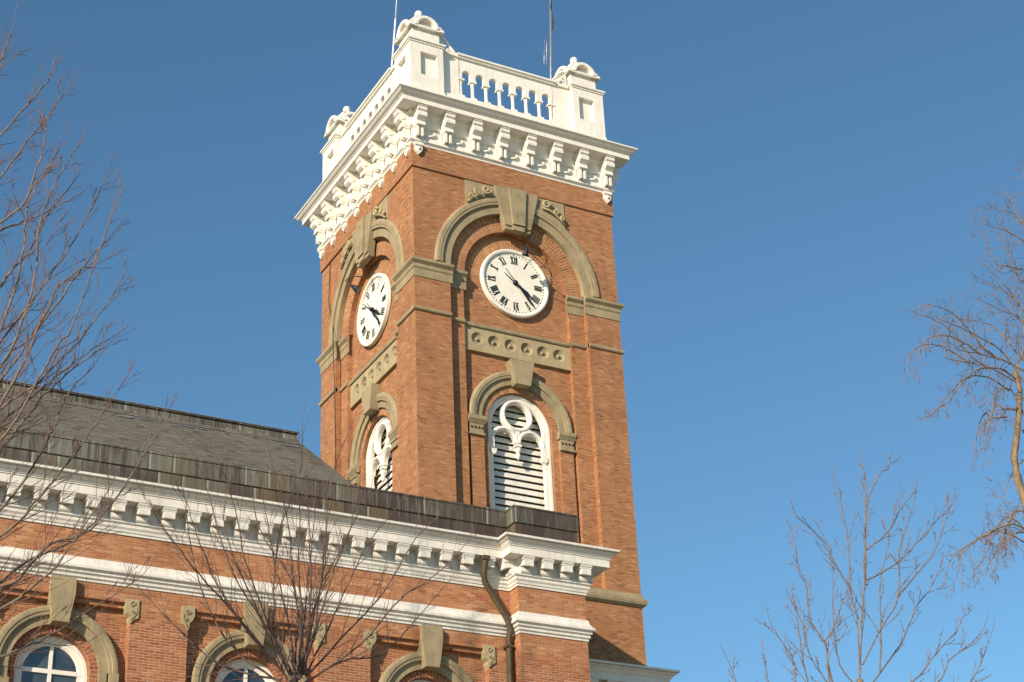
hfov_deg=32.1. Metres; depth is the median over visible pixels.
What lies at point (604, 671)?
cornice
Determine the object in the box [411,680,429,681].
window
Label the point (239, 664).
window
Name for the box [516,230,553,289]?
dial lamp
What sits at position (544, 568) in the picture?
courthouse wing
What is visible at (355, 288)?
dial lamp
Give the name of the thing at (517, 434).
louver window
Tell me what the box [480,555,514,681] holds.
downpipe
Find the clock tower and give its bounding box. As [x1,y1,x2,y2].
[294,11,647,665]
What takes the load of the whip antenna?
on the clock tower
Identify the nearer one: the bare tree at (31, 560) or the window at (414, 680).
the bare tree at (31, 560)
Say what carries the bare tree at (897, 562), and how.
on the ground
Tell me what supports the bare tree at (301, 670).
on the ground
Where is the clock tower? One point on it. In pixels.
(467, 356)
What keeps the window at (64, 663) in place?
in the courthouse wing
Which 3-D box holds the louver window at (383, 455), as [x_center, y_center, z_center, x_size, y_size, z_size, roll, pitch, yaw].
[-3.458,4.368,49.320,0.440,4.805,1.970,12,-31,-26]
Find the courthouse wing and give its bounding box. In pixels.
[0,379,619,681]
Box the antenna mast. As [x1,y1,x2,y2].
[544,0,553,78]
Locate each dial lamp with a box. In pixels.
[345,276,370,292]
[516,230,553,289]
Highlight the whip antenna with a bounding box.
[391,0,396,66]
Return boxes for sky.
[0,0,1023,681]
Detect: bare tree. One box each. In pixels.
[0,1,177,668]
[123,403,478,681]
[719,445,994,681]
[899,150,1023,599]
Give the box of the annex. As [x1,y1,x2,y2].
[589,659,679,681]
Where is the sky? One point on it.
(802, 177)
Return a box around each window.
[13,636,86,681]
[215,659,275,681]
[366,416,391,490]
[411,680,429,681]
[488,395,553,510]
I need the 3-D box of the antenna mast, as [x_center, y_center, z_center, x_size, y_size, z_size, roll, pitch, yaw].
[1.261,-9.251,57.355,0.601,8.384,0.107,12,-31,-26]
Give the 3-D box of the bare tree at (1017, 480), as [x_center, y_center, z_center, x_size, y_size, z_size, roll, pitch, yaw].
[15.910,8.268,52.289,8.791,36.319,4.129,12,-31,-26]

